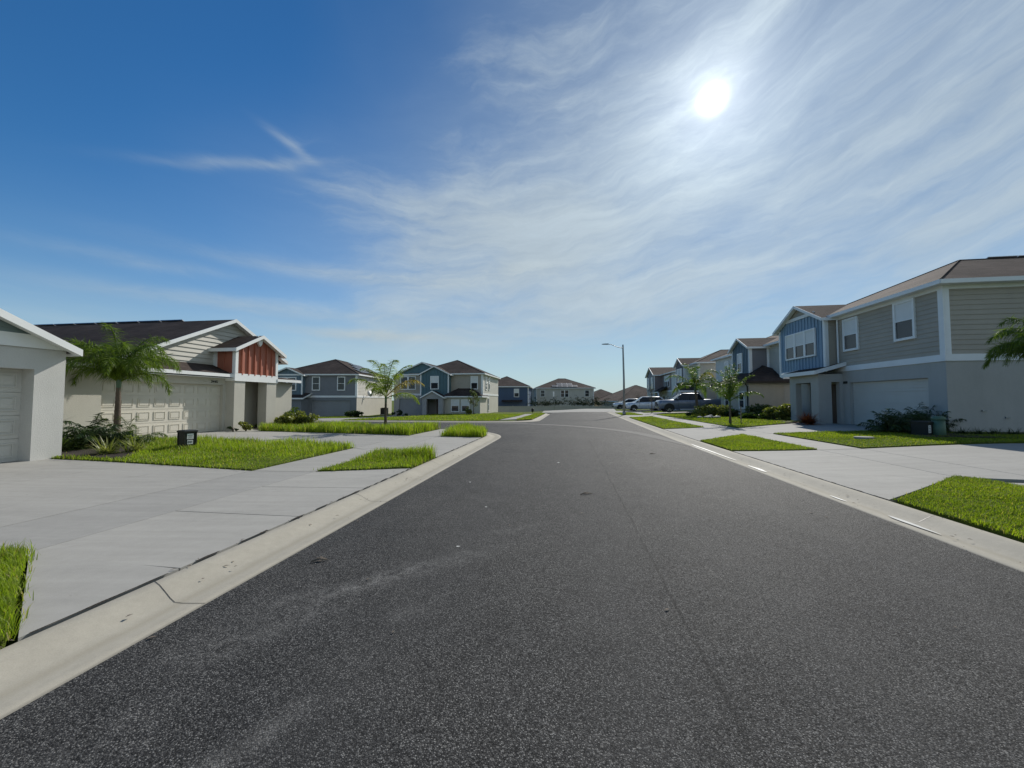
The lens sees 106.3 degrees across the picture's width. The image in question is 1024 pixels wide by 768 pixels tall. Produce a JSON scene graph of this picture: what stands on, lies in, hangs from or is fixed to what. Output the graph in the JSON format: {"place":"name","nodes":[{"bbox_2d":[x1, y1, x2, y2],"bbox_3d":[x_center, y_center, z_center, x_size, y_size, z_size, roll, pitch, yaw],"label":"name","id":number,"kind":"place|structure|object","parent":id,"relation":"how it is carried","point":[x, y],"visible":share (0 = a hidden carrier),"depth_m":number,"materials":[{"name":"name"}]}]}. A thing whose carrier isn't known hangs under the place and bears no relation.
{"place":"outdoors","nodes":[
{"label":"outdoors","id":0,"kind":"place"},
{"bbox_2d":[0,540,40,648],"bbox_3d":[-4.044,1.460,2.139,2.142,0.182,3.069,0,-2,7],"label":"grass","id":1,"kind":"structure","parent":0,"point":[10,558],"depth_m":2.96,"materials":[{"name":"green plant"}]},
{"bbox_2d":[51,433,354,470],"bbox_3d":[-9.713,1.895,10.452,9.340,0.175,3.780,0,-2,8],"label":"lawn","id":2,"kind":"structure","parent":0,"point":[230,467],"depth_m":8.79,"materials":[{"name":"plant"}]},
{"bbox_2d":[55,445,135,458],"bbox_3d":[-11.558,1.839,10.425,5.378,0.106,2.181,0,-2,10],"label":"mulch bed","id":3,"kind":"object","parent":2,"relation":"on","point":[121,453],"visible":0.2,"depth_m":9.70,"materials":[{"name":"brown soil"}]},
{"bbox_2d":[62,436,85,450],"bbox_3d":[-12.069,1.666,10.213,1.453,0.880,1.403,1,-3,-19],"label":"spiky plant","id":4,"kind":"object","parent":3,"relation":"on","point":[63,446],"visible":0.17,"depth_m":10.23,"materials":[{"name":"green plant"}]},
{"bbox_2d":[64,435,95,449],"bbox_3d":[-11.913,1.679,10.571,1.200,0.715,1.096,0,-2,0],"label":"spiky plant","id":5,"kind":"object","parent":3,"relation":"on","point":[80,445],"visible":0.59,"depth_m":10.51,"materials":[{"name":"green plant"}]},
{"bbox_2d":[62,412,133,447],"bbox_3d":[-12.152,1.422,11.162,2.004,1.159,2.070,0,-2,0],"label":"cycad","id":6,"kind":"object","parent":3,"relation":"on","point":[98,432],"visible":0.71,"depth_m":10.89,"materials":[{"name":"green plant"}]},
{"bbox_2d":[81,435,127,455],"bbox_3d":[-10.226,1.538,9.684,1.100,0.627,1.115,1,-3,-27],"label":"spiky plant","id":7,"kind":"object","parent":3,"relation":"on","point":[106,448],"visible":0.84,"depth_m":9.65,"materials":[{"name":"green plant"}]},
{"bbox_2d":[80,416,167,447],"bbox_3d":[-11.602,1.470,11.439,2.128,1.043,1.567,1,-3,-29],"label":"cycad","id":8,"kind":"object","parent":3,"relation":"on","point":[139,438],"visible":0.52,"depth_m":11.61,"materials":[{"name":"green plant"}]},
{"bbox_2d":[115,435,150,451],"bbox_3d":[-9.976,1.592,10.167,1.105,0.690,1.121,-2,-3,39],"label":"spiky plant","id":9,"kind":"object","parent":3,"relation":"on","point":[132,446],"visible":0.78,"depth_m":10.09,"materials":[{"name":"green plant"}]},
{"bbox_2d":[64,322,181,432],"bbox_3d":[-12.902,0.025,12.596,3.129,4.000,3.287,0,-2,0],"label":"palm tree","id":10,"kind":"object","parent":2,"relation":"on","point":[117,368],"visible":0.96,"depth_m":12.37,"materials":[{"name":"green plant"}]},
{"bbox_2d":[177,429,197,448],"bbox_3d":[-9.174,1.627,10.842,0.340,0.660,0.340,-1,-3,20],"label":"utility box","id":11,"kind":"object","parent":2,"relation":"on","point":[186,437],"visible":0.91,"depth_m":10.74,"materials":[{"name":"black plastic"}]},
{"bbox_2d":[0,459,409,641],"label":"driveway","id":12,"kind":"structure","parent":0,"point":[94,532],"depth_m":4.87,"materials":[{"name":"concrete"}]},
{"bbox_2d":[30,469,407,632],"bbox_3d":[-2.625,1.694,5.319,0.048,0.001,5.856,0,-2,8],"label":"soil joint","id":13,"kind":"object","parent":12,"relation":"on","point":[167,573],"visible":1,"depth_m":3.07,"materials":[{"name":"brown soil"}]},
{"bbox_2d":[254,448,369,471],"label":"sidewalk","id":14,"kind":"structure","parent":0,"point":[315,463],"depth_m":9.00,"materials":[{"name":"concrete"}]},
{"bbox_2d":[153,429,480,457],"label":"driveway","id":15,"kind":"structure","parent":0,"point":[442,445],"depth_m":14.32,"materials":[{"name":"concrete"}]},
{"bbox_2d":[238,421,253,430],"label":"shrub","id":16,"kind":"object","parent":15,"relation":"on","point":[245,426],"visible":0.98,"depth_m":17.90,"materials":[{"name":"green plant"}]},
{"bbox_2d":[253,420,440,435],"bbox_3d":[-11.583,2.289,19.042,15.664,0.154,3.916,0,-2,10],"label":"lawn","id":17,"kind":"structure","parent":0,"point":[352,433],"depth_m":16.89,"materials":[{"name":"plant"}]},
{"bbox_2d":[273,411,294,423],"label":"shrub","id":18,"kind":"object","parent":17,"relation":"on","point":[286,417],"visible":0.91,"depth_m":19.95,"materials":[{"name":"green plant"}]},
{"bbox_2d":[296,413,318,423],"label":"shrub","id":19,"kind":"object","parent":17,"relation":"on","point":[303,418],"visible":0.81,"depth_m":20.38,"materials":[{"name":"green plant"}]},
{"bbox_2d":[348,359,424,424],"bbox_3d":[-5.913,0.608,18.309,3.525,3.454,4.015,0,-2,0],"label":"palm tree","id":20,"kind":"object","parent":17,"relation":"on","point":[384,389],"visible":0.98,"depth_m":18.30,"materials":[{"name":"green plant"}]},
{"bbox_2d":[313,415,419,419],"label":"driveway","id":21,"kind":"structure","parent":0,"point":[356,418],"depth_m":35.88,"materials":[{"name":"concrete"}]},
{"bbox_2d":[313,443,437,471],"bbox_3d":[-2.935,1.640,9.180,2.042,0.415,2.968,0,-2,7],"label":"grass","id":22,"kind":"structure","parent":0,"point":[409,456],"depth_m":9.25,"materials":[{"name":"green plant"}]},
{"bbox_2d":[410,429,444,436],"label":"sidewalk","id":23,"kind":"structure","parent":0,"point":[435,433],"depth_m":16.74,"materials":[{"name":"concrete"}]},
{"bbox_2d":[344,413,523,420],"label":"lawn","id":24,"kind":"structure","parent":0,"point":[445,420],"depth_m":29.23,"materials":[{"name":"plant"}]},
{"bbox_2d":[468,388,479,414],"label":"young tree","id":25,"kind":"object","parent":24,"relation":"on","point":[474,395],"visible":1,"depth_m":46.41,"materials":[{"name":"green plant"}]},
{"bbox_2d":[441,435,484,437],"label":"lawn","id":26,"kind":"structure","parent":0,"point":[461,436],"depth_m":15.40,"materials":[{"name":"plant"}]},
{"bbox_2d":[438,421,487,436],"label":"grass","id":27,"kind":"structure","parent":26,"relation":"on","point":[464,429],"depth_m":15.67,"materials":[{"name":"green plant"}]},
{"bbox_2d":[0,412,1023,767],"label":"road","id":28,"kind":"structure","parent":0,"point":[530,622],"depth_m":2.46,"materials":[{"name":"grey asphalt"}]},
{"bbox_2d":[0,438,1020,647],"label":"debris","id":29,"kind":"object","parent":28,"relation":"on","point":[368,578],"visible":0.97,"depth_m":3.61,"materials":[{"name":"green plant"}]},
{"bbox_2d":[428,422,687,445],"bbox_3d":[1.713,2.478,21.618,5.135,0.058,19.081,2,-3,-40],"label":"valley gutter","id":30,"kind":"object","parent":28,"relation":"on","point":[654,436],"visible":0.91,"depth_m":18.29,"materials":[{"name":"concrete"}]},
{"bbox_2d":[7,400,1016,645],"bbox_3d":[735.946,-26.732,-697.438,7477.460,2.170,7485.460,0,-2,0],"label":"ground","id":31,"kind":"structure","parent":0,"point":[21,604],"depth_m":3.23,"materials":[{"name":"green plant"}]},
{"bbox_2d":[0,308,82,462],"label":"stucco house","id":32,"kind":"structure","parent":31,"relation":"on","point":[32,369],"depth_m":8.87,"materials":[{"name":"grey paint"}]},
{"bbox_2d":[0,368,21,462],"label":"garage door","id":33,"kind":"structure","parent":32,"relation":"in","point":[10,379],"depth_m":8.73,"materials":[{"name":"white metal"}]},
{"bbox_2d":[35,319,300,436],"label":"stucco house","id":34,"kind":"structure","parent":31,"relation":"on","point":[226,378],"depth_m":17.47,"materials":[{"name":"beige paint"}]},
{"bbox_2d":[100,380,219,436],"bbox_3d":[-13.958,1.009,15.550,0.038,2.120,4.700,0,-2,8],"label":"garage door","id":35,"kind":"structure","parent":34,"relation":"in","point":[190,406],"depth_m":15.41,"materials":[{"name":"beige metal"}]},
{"bbox_2d":[0,432,500,719],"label":"kerb","id":36,"kind":"structure","parent":31,"relation":"on","point":[37,665],"depth_m":2.92,"materials":[{"name":"concrete"}]},
{"bbox_2d":[278,359,393,416],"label":"two storey house","id":37,"kind":"structure","parent":31,"relation":"on","point":[325,388],"depth_m":48.05,"materials":[{"name":"paint"}]},
{"bbox_2d":[312,377,319,390],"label":"window","id":38,"kind":"structure","parent":37,"relation":"in","point":[315,380],"depth_m":47.98,"materials":[{"name":"white glass"}]},
{"bbox_2d":[312,401,349,416],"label":"garage door","id":39,"kind":"structure","parent":37,"relation":"in","point":[323,408],"depth_m":48.08,"materials":[{"name":"metal"}]},
{"bbox_2d":[337,377,344,390],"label":"window","id":40,"kind":"structure","parent":37,"relation":"in","point":[340,380],"depth_m":47.98,"materials":[{"name":"white glass"}]},
{"bbox_2d":[317,413,548,421],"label":"kerb","id":41,"kind":"structure","parent":31,"relation":"on","point":[541,417],"depth_m":29.02,"materials":[{"name":"concrete"}]},
{"bbox_2d":[391,360,500,414],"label":"two storey house","id":42,"kind":"structure","parent":31,"relation":"on","point":[447,387],"depth_m":50.49,"materials":[{"name":"beige paint"}]},
{"bbox_2d":[400,376,407,389],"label":"window","id":43,"kind":"structure","parent":42,"relation":"in","point":[404,378],"depth_m":51.55,"materials":[{"name":"white plastic"}]},
{"bbox_2d":[400,399,421,413],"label":"garage door","id":44,"kind":"structure","parent":42,"relation":"in","point":[410,406],"depth_m":51.49,"materials":[{"name":"metal"}]},
{"bbox_2d":[408,376,415,389],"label":"window","id":45,"kind":"structure","parent":42,"relation":"in","point":[411,387],"depth_m":51.39,"materials":[{"name":"white plastic"}]},
{"bbox_2d":[430,376,438,388],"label":"window","id":46,"kind":"structure","parent":42,"relation":"in","point":[434,380],"depth_m":49.97,"materials":[{"name":"white glass"}]},
{"bbox_2d":[451,399,458,411],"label":"window","id":47,"kind":"structure","parent":42,"relation":"in","point":[454,402],"depth_m":48.98,"materials":[{"name":"white plastic"}]},
{"bbox_2d":[461,399,469,411],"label":"window","id":48,"kind":"structure","parent":42,"relation":"in","point":[465,403],"depth_m":48.80,"materials":[{"name":"white plastic"}]},
{"bbox_2d":[470,376,477,388],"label":"window","id":49,"kind":"structure","parent":42,"relation":"in","point":[474,379],"depth_m":50.16,"materials":[{"name":"white plastic"}]},
{"bbox_2d":[498,376,532,405],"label":"two storey house","id":50,"kind":"structure","parent":31,"relation":"on","point":[512,392],"depth_m":73.38,"materials":[{"name":"blue"}]},
{"bbox_2d":[498,406,625,411],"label":"boundary wall","id":51,"kind":"structure","parent":31,"relation":"on","point":[520,408],"depth_m":68.81,"materials":[{"name":"grey concrete"}]},
{"bbox_2d":[533,378,595,405],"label":"house","id":52,"kind":"structure","parent":31,"relation":"on","point":[562,388],"depth_m":83.96,"materials":[{"name":"beige"}]},
{"bbox_2d":[542,409,615,412],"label":"apron","id":53,"kind":"object","parent":31,"relation":"on","point":[584,410],"visible":0.89,"depth_m":52.38,"materials":[{"name":"concrete"}]},
{"bbox_2d":[594,389,611,399],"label":"bungalow","id":54,"kind":"object","parent":31,"relation":"on","point":[599,393],"visible":0.16,"depth_m":95.89,"materials":[{"name":"beige paint"}]},
{"bbox_2d":[602,343,625,414],"bbox_3d":[10.035,-0.318,37.841,2.320,7.350,0.350,0,-2,0],"label":"street lamp","id":55,"kind":"object","parent":31,"relation":"on","point":[624,412],"visible":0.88,"depth_m":37.78,"materials":[{"name":"grey metal"}]},
{"bbox_2d":[595,385,646,405],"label":"bungalow","id":56,"kind":"object","parent":31,"relation":"on","point":[631,392],"visible":0.32,"depth_m":78.80,"materials":[{"name":"beige paint"}]},
{"bbox_2d":[612,399,635,408],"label":"parked car","id":57,"kind":"object","parent":31,"relation":"on","point":[618,405],"visible":0.48,"depth_m":56.45,"materials":[{"name":"white paint"}]},
{"bbox_2d":[645,367,675,399],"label":"two storey house","id":58,"kind":"structure","parent":31,"relation":"on","point":[656,377],"depth_m":64.25,"materials":[{"name":"white paint"}]},
{"bbox_2d":[672,349,728,409],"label":"two storey house","id":59,"kind":"structure","parent":31,"relation":"on","point":[705,363],"depth_m":47.02,"materials":[{"name":"white paint"}]},
{"bbox_2d":[708,336,789,413],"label":"two storey house","id":60,"kind":"structure","parent":31,"relation":"on","point":[758,358],"depth_m":31.60,"materials":[{"name":"grey paint"}]},
{"bbox_2d":[737,353,742,373],"bbox_3d":[20.033,-1.817,33.790,0.095,1.750,0.950,0,-2,8],"label":"window","id":61,"kind":"structure","parent":60,"relation":"in","point":[739,356],"depth_m":33.68,"materials":[{"name":"white glass"}]},
{"bbox_2d":[738,391,744,408],"bbox_3d":[18.654,1.302,31.206,0.095,1.400,1.000,0,-2,8],"label":"window","id":62,"kind":"structure","parent":60,"relation":"in","point":[741,402],"depth_m":31.12,"materials":[{"name":"white plastic"}]},
{"bbox_2d":[795,412,823,424],"bbox_3d":[15.069,1.794,19.528,1.642,0.935,1.667,2,-3,-38],"label":"spiky plant","id":63,"kind":"object","parent":31,"relation":"on","point":[808,419],"visible":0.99,"depth_m":19.42,"materials":[{"name":"red plant"}]},
{"bbox_2d":[607,412,1023,571],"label":"kerb","id":64,"kind":"structure","parent":31,"relation":"on","point":[1005,551],"depth_m":5.27,"materials":[{"name":"concrete"}]},
{"bbox_2d":[772,255,1023,431],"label":"two storey house","id":65,"kind":"structure","parent":31,"relation":"on","point":[914,342],"depth_m":16.21,"materials":[{"name":"grey paint"}]},
{"bbox_2d":[785,334,794,360],"bbox_3d":[17.284,-2.266,23.875,0.095,1.580,0.990,0,-2,8],"label":"window","id":66,"kind":"structure","parent":65,"relation":"in","point":[789,339],"depth_m":23.94,"materials":[{"name":"white glass"}]},
{"bbox_2d":[794,331,803,358],"bbox_3d":[17.139,-2.307,22.900,0.095,1.580,0.990,0,-2,8],"label":"window","id":67,"kind":"structure","parent":65,"relation":"in","point":[799,336],"depth_m":22.92,"materials":[{"name":"white plastic"}]},
{"bbox_2d":[804,328,816,357],"bbox_3d":[16.997,-2.348,21.926,0.095,1.580,0.990,0,-2,8],"label":"window","id":68,"kind":"structure","parent":65,"relation":"in","point":[810,334],"depth_m":21.88,"materials":[{"name":"white glass"}]},
{"bbox_2d":[831,384,836,422],"bbox_3d":[17.401,1.059,20.578,0.052,2.100,0.900,0,-2,8],"label":"door","id":69,"kind":"structure","parent":65,"relation":"in","point":[833,386],"depth_m":20.72,"materials":[{"name":"black metal"}]},
{"bbox_2d":[842,316,859,351],"bbox_3d":[17.191,-2.523,19.518,0.095,1.670,1.050,0,-2,8],"label":"window","id":70,"kind":"structure","parent":65,"relation":"in","point":[850,329],"depth_m":19.50,"materials":[{"name":"white plastic"}]},
{"bbox_2d":[853,378,928,425],"bbox_3d":[17.148,0.909,17.460,0.050,2.140,4.350,0,-2,8],"label":"garage door","id":71,"kind":"structure","parent":65,"relation":"in","point":[876,396],"depth_m":17.51,"materials":[{"name":"white metal"}]},
{"bbox_2d":[892,297,916,341],"bbox_3d":[16.739,-2.718,16.407,0.095,1.700,1.050,0,-2,8],"label":"window","id":72,"kind":"structure","parent":65,"relation":"in","point":[903,312],"depth_m":16.38,"materials":[{"name":"white glass"}]},
{"bbox_2d":[982,316,1023,368],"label":"palm tree","id":73,"kind":"object","parent":31,"relation":"on","point":[1014,346],"visible":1,"depth_m":11.44,"materials":[{"name":"green plant"}]},
{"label":"mulch bed","id":74,"kind":"structure","parent":31,"relation":"on","visible":0},
{"bbox_2d":[724,408,739,416],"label":"shrub","id":75,"kind":"object","parent":74,"relation":"on","point":[734,412],"visible":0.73,"depth_m":28.30,"materials":[{"name":"green plant"}]},
{"bbox_2d":[744,403,768,412],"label":"shrub","id":76,"kind":"object","parent":74,"relation":"on","point":[753,408],"visible":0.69,"depth_m":26.60,"materials":[{"name":"green plant"}]},
{"bbox_2d":[762,406,788,419],"bbox_3d":[16.561,1.813,24.048,1.410,0.940,1.473,2,-3,-38],"label":"shrub","id":77,"kind":"object","parent":74,"relation":"on","point":[769,411],"visible":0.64,"depth_m":23.91,"materials":[{"name":"green plant"}]},
{"bbox_2d":[771,403,790,417],"bbox_3d":[16.594,1.717,23.620,1.548,1.093,1.841,0,-2,0],"label":"shrub","id":78,"kind":"object","parent":74,"relation":"on","point":[785,411],"visible":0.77,"depth_m":23.27,"materials":[{"name":"green plant"}]},
{"bbox_2d":[0,0,1023,399],"label":"sky","id":79,"kind":"structure","parent":0,"point":[518,190],"materials":[{"name":"blue"}]},
{"bbox_2d":[611,410,678,412],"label":"driveway","id":80,"kind":"structure","parent":0,"point":[637,411],"depth_m":48.36,"materials":[{"name":"concrete"}]},
{"bbox_2d":[625,397,663,410],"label":"parked car","id":81,"kind":"object","parent":80,"relation":"on","point":[641,403],"visible":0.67,"depth_m":47.33,"materials":[{"name":"silver metal"}]},
{"bbox_2d":[622,412,685,417],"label":"driveway","id":82,"kind":"structure","parent":0,"point":[647,414],"depth_m":37.85,"materials":[{"name":"concrete"}]},
{"bbox_2d":[654,393,720,412],"bbox_3d":[17.660,1.898,38.860,6.020,1.931,2.440,0,-2,8],"label":"parked pickup","id":83,"kind":"object","parent":82,"relation":"on","point":[681,401],"visible":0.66,"depth_m":38.04,"materials":[{"name":"grey paint"}]},
{"bbox_2d":[630,416,703,428],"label":"lawn","id":84,"kind":"structure","parent":0,"point":[665,424],"depth_m":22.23,"materials":[{"name":"plant"}]},
{"bbox_2d":[653,415,732,427],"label":"sidewalk","id":85,"kind":"structure","parent":0,"point":[695,422],"depth_m":24.00,"materials":[{"name":"concrete"}]},
{"bbox_2d":[657,413,803,427],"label":"lawn","id":86,"kind":"structure","parent":0,"point":[751,425],"depth_m":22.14,"materials":[{"name":"plant"}]},
{"bbox_2d":[665,363,726,414],"bbox_3d":[15.571,0.454,33.050,4.574,4.633,4.241,2,-3,-35],"label":"palm tree","id":87,"kind":"object","parent":86,"relation":"on","point":[692,380],"visible":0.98,"depth_m":32.93,"materials":[{"name":"green plant"}]},
{"bbox_2d":[694,404,716,416],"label":"shrub","id":88,"kind":"object","parent":86,"relation":"on","point":[704,409],"visible":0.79,"depth_m":29.80,"materials":[{"name":"green plant"}]},
{"bbox_2d":[692,404,721,415],"bbox_3d":[15.236,2.070,29.834,2.590,0.998,1.337,0,-2,0],"label":"shrub","id":89,"kind":"object","parent":86,"relation":"on","point":[711,408],"visible":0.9,"depth_m":29.61,"materials":[{"name":"green plant"}]},
{"bbox_2d":[715,404,732,415],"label":"shrub","id":90,"kind":"object","parent":86,"relation":"on","point":[720,412],"visible":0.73,"depth_m":29.27,"materials":[{"name":"green plant"}]},
{"bbox_2d":[697,362,763,422],"bbox_3d":[12.220,0.575,22.220,3.107,3.613,3.652,0,-2,0],"label":"palm tree","id":91,"kind":"object","parent":86,"relation":"on","point":[730,393],"visible":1,"depth_m":21.88,"materials":[{"name":"green plant"}]},
{"bbox_2d":[700,434,816,451],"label":"grass","id":92,"kind":"structure","parent":0,"point":[725,442],"depth_m":12.47,"materials":[{"name":"green plant"}]},
{"bbox_2d":[664,423,871,441],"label":"driveway","id":93,"kind":"structure","parent":0,"point":[699,434],"depth_m":17.42,"materials":[{"name":"concrete"}]},
{"bbox_2d":[753,434,860,449],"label":"sidewalk","id":94,"kind":"structure","parent":0,"point":[811,443],"depth_m":12.62,"materials":[{"name":"concrete"}]},
{"bbox_2d":[734,443,1023,502],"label":"driveway","id":95,"kind":"structure","parent":0,"point":[890,473],"depth_m":8.41,"materials":[{"name":"concrete"}]},
{"bbox_2d":[773,430,1023,448],"bbox_3d":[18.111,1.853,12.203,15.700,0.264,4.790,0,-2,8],"label":"lawn","id":96,"kind":"structure","parent":0,"point":[912,445],"depth_m":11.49,"materials":[{"name":"plant"}]},
{"bbox_2d":[930,416,945,434],"bbox_3d":[14.663,1.499,13.199,0.364,0.790,0.370,0,-2,0],"label":"utility post","id":97,"kind":"object","parent":96,"relation":"on","point":[939,425],"visible":0.87,"depth_m":13.08,"materials":[{"name":"green plastic"}]},
{"bbox_2d":[900,431,1023,438],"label":"mulch bed","id":98,"kind":"object","parent":96,"relation":"on","point":[955,434],"visible":0.33,"depth_m":12.89,"materials":[{"name":"brown soil"}]},
{"bbox_2d":[856,408,924,432],"bbox_3d":[14.105,1.422,14.384,1.893,1.096,1.841,0,-2,0],"label":"bush palm","id":99,"kind":"object","parent":98,"relation":"on","point":[892,422],"visible":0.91,"depth_m":14.14,"materials":[{"name":"green plant"}]},
{"bbox_2d":[885,403,953,431],"bbox_3d":[15.531,1.351,14.779,1.954,1.329,1.978,0,-2,-11],"label":"bush palm","id":100,"kind":"object","parent":98,"relation":"on","point":[920,418],"visible":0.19,"depth_m":14.79,"materials":[{"name":"green plant"}]},
{"bbox_2d":[909,421,933,434],"bbox_3d":[14.445,1.602,13.445,0.600,0.610,0.520,1,-2,-14],"label":"utility box","id":101,"kind":"object","parent":98,"relation":"on","point":[922,427],"visible":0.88,"depth_m":13.29,"materials":[{"name":"black plastic"}]},
{"bbox_2d":[903,405,966,431],"bbox_3d":[16.518,1.385,15.104,1.799,1.186,1.984,0,-2,0],"label":"bush palm","id":102,"kind":"object","parent":98,"relation":"on","point":[927,415],"visible":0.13,"depth_m":14.80,"materials":[{"name":"green plant"}]},
{"bbox_2d":[892,475,1023,542],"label":"lawn","id":103,"kind":"structure","parent":0,"point":[964,521],"depth_m":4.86,"materials":[{"name":"plant"}]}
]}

